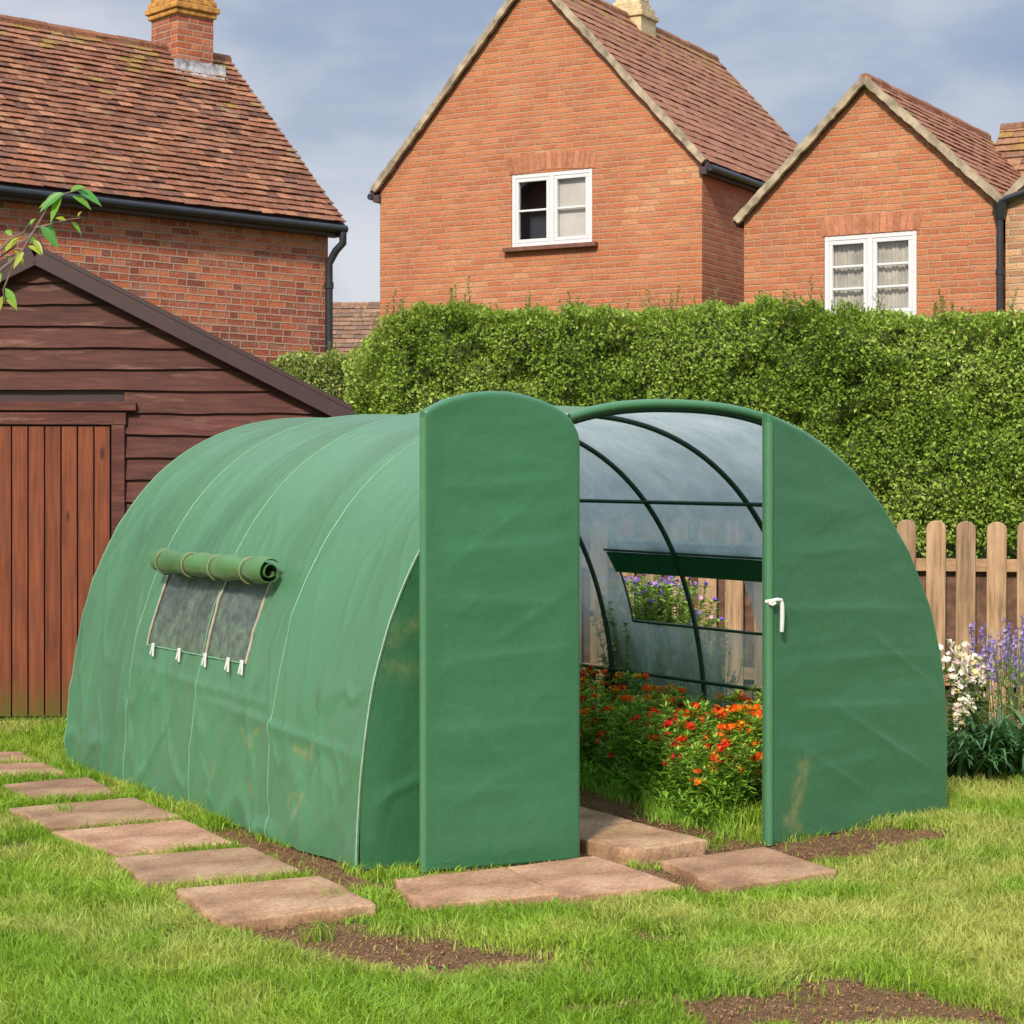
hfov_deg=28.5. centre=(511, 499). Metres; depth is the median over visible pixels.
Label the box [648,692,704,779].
wallflower
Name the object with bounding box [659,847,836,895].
paving slab
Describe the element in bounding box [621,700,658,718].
leafy plant
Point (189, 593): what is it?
window
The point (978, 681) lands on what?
snapdragon
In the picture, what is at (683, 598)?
cranesbill
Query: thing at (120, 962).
grass
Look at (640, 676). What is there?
wallflower
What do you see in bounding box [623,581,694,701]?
cranesbill
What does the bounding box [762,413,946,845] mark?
door
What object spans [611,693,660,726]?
wallflower
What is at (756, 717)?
wallflower
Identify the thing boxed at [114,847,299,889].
paving slab
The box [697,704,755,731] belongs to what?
wallflower
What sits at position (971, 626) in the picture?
salvia
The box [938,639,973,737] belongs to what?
snapdragon
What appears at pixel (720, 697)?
wallflower
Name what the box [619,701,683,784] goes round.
leafy plant
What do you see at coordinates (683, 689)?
wallflower
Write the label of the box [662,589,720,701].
cranesbill
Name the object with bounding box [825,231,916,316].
window
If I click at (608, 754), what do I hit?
leafy plant
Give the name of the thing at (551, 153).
brick house
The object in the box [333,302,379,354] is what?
roof
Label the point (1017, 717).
daylily clump
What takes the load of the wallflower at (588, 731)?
on the ground at (424, 949)
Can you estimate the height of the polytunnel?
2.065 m
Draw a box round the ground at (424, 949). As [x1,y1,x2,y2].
[0,725,1023,1023]
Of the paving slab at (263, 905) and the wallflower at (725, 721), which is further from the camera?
the wallflower at (725, 721)
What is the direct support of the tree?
on the ground at (424, 949)
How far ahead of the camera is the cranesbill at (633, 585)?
12.90 m
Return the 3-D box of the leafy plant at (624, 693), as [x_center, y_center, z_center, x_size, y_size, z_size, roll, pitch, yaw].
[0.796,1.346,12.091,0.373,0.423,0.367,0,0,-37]
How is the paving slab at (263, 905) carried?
on the ground at (424, 949)
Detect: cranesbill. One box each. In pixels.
[596,577,652,684]
[600,590,663,694]
[613,576,676,685]
[620,574,680,659]
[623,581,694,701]
[632,576,697,686]
[639,581,697,700]
[642,577,710,675]
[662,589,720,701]
[671,609,727,704]
[699,644,743,708]
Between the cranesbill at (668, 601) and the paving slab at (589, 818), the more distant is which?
the cranesbill at (668, 601)
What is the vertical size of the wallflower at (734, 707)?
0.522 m
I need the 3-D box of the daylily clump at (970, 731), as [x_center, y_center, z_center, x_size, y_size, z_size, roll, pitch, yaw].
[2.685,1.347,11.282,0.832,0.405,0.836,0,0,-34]
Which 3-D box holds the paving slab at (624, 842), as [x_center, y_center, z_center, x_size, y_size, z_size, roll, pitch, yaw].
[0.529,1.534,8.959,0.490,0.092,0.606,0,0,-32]
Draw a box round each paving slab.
[0,751,33,763]
[0,762,64,778]
[4,777,116,800]
[8,797,178,831]
[52,820,231,856]
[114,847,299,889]
[176,876,377,931]
[393,867,557,911]
[507,856,680,904]
[580,806,631,828]
[580,822,706,864]
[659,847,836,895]
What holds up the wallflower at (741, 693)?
on the ground at (424, 949)
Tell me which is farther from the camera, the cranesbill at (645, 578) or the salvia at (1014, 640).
the cranesbill at (645, 578)
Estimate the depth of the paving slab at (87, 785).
10.67 m
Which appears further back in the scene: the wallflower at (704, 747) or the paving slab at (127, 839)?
the wallflower at (704, 747)
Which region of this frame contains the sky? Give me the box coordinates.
[0,0,1023,301]
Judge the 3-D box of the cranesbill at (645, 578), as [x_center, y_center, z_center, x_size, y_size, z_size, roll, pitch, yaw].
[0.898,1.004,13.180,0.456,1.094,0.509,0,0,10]
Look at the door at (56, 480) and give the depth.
13.98 m
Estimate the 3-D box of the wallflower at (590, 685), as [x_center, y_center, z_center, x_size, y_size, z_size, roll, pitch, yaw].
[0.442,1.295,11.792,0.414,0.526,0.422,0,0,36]
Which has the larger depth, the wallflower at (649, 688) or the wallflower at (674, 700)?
the wallflower at (649, 688)
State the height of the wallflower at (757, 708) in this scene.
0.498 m
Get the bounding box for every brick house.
[0,0,347,369]
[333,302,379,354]
[367,0,797,346]
[732,73,1023,336]
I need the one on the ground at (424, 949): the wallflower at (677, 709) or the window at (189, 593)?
the wallflower at (677, 709)
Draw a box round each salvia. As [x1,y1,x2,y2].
[968,615,1023,733]
[968,622,1017,733]
[989,617,1023,728]
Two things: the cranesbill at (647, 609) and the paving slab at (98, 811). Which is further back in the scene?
the cranesbill at (647, 609)
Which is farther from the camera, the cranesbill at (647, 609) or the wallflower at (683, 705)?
the cranesbill at (647, 609)
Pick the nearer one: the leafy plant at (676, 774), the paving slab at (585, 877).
the paving slab at (585, 877)
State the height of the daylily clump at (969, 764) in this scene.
0.347 m
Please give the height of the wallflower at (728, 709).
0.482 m
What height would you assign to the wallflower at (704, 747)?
0.426 m
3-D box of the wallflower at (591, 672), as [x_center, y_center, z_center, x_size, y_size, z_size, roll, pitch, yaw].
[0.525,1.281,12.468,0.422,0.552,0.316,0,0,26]
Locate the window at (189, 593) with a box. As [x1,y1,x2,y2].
[146,573,271,674]
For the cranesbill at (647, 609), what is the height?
0.998 m
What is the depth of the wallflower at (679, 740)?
10.17 m
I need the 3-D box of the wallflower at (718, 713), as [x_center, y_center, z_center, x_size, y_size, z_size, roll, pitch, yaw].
[1.022,1.297,10.323,0.298,0.520,0.397,0,0,-28]
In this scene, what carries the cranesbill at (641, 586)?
on the ground at (424, 949)
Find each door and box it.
[0,425,111,717]
[420,391,579,871]
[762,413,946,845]
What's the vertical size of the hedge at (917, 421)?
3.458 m
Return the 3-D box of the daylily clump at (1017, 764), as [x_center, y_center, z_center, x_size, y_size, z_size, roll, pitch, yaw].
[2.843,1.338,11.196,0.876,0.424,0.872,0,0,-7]
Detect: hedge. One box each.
[250,342,376,411]
[341,275,1023,558]
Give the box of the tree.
[0,185,101,310]
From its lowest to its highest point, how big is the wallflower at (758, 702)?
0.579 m
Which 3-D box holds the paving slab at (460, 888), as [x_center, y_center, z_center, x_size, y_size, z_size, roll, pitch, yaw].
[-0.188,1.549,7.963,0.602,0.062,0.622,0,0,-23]
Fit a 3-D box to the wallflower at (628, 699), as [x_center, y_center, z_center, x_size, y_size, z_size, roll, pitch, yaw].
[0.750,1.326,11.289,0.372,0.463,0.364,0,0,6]
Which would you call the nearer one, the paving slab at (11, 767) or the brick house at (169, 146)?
the paving slab at (11, 767)
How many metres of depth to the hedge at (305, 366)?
18.81 m
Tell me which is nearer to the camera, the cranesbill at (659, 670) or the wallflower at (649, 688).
the wallflower at (649, 688)
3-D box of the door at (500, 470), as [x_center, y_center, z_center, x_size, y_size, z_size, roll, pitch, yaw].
[-0.053,0.544,8.566,0.750,2.012,0.079,0,0,-24]
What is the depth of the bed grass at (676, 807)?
10.20 m
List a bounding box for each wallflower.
[580,662,629,698]
[580,666,599,685]
[580,677,628,748]
[580,688,619,739]
[580,707,618,766]
[586,685,629,707]
[590,670,651,705]
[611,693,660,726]
[614,694,663,769]
[628,696,685,752]
[638,684,714,718]
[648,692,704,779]
[650,685,696,707]
[655,708,705,732]
[661,727,710,790]
[676,693,712,731]
[676,700,747,765]
[681,749,725,816]
[691,704,754,742]
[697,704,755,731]
[698,728,761,806]
[706,693,748,719]
[710,732,761,818]
[712,720,761,813]
[713,683,761,726]
[723,704,752,729]
[726,704,761,750]
[735,710,761,751]
[743,706,761,736]
[752,687,761,709]
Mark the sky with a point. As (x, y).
(346, 82)
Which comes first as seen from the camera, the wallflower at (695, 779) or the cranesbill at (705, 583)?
the wallflower at (695, 779)
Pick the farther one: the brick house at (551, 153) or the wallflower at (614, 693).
the brick house at (551, 153)
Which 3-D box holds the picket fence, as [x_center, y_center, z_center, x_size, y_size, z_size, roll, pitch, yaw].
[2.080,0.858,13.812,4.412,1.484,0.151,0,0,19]
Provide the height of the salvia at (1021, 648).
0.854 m
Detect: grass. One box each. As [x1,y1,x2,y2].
[0,714,1023,1023]
[580,679,761,833]
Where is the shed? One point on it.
(115, 400)
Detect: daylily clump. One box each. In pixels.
[947,702,1023,775]
[947,718,1020,778]
[948,704,1023,780]
[981,705,1023,732]
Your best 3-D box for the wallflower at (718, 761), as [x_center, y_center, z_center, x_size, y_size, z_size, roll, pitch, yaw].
[1.077,1.331,9.607,0.259,0.451,0.345,0,0,-5]
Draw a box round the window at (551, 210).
[502,168,597,252]
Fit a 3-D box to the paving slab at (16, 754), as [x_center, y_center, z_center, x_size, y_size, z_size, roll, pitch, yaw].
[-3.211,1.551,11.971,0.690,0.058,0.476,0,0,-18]
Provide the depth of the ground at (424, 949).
6.97 m
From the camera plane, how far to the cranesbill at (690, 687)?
12.67 m
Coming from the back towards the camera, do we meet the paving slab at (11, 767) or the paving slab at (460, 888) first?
the paving slab at (11, 767)
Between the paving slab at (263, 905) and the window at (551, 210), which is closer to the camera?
the paving slab at (263, 905)
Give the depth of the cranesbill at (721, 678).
12.48 m
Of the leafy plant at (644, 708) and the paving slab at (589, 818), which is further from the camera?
the leafy plant at (644, 708)
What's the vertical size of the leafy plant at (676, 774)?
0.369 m
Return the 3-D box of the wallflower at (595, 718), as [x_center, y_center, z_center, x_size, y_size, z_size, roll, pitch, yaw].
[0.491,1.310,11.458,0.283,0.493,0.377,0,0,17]
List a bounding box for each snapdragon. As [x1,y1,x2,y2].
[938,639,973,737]
[949,695,976,737]
[956,650,990,723]
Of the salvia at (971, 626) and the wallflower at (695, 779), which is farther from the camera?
the salvia at (971, 626)
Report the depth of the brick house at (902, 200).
22.76 m
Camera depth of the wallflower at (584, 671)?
12.68 m
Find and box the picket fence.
[580,520,1023,729]
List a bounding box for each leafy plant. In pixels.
[592,726,634,778]
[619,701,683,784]
[621,691,654,703]
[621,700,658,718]
[661,741,712,799]
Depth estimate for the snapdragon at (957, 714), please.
11.28 m
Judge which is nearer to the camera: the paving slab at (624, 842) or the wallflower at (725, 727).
the paving slab at (624, 842)
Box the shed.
[0,237,357,723]
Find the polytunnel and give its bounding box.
[64,391,946,871]

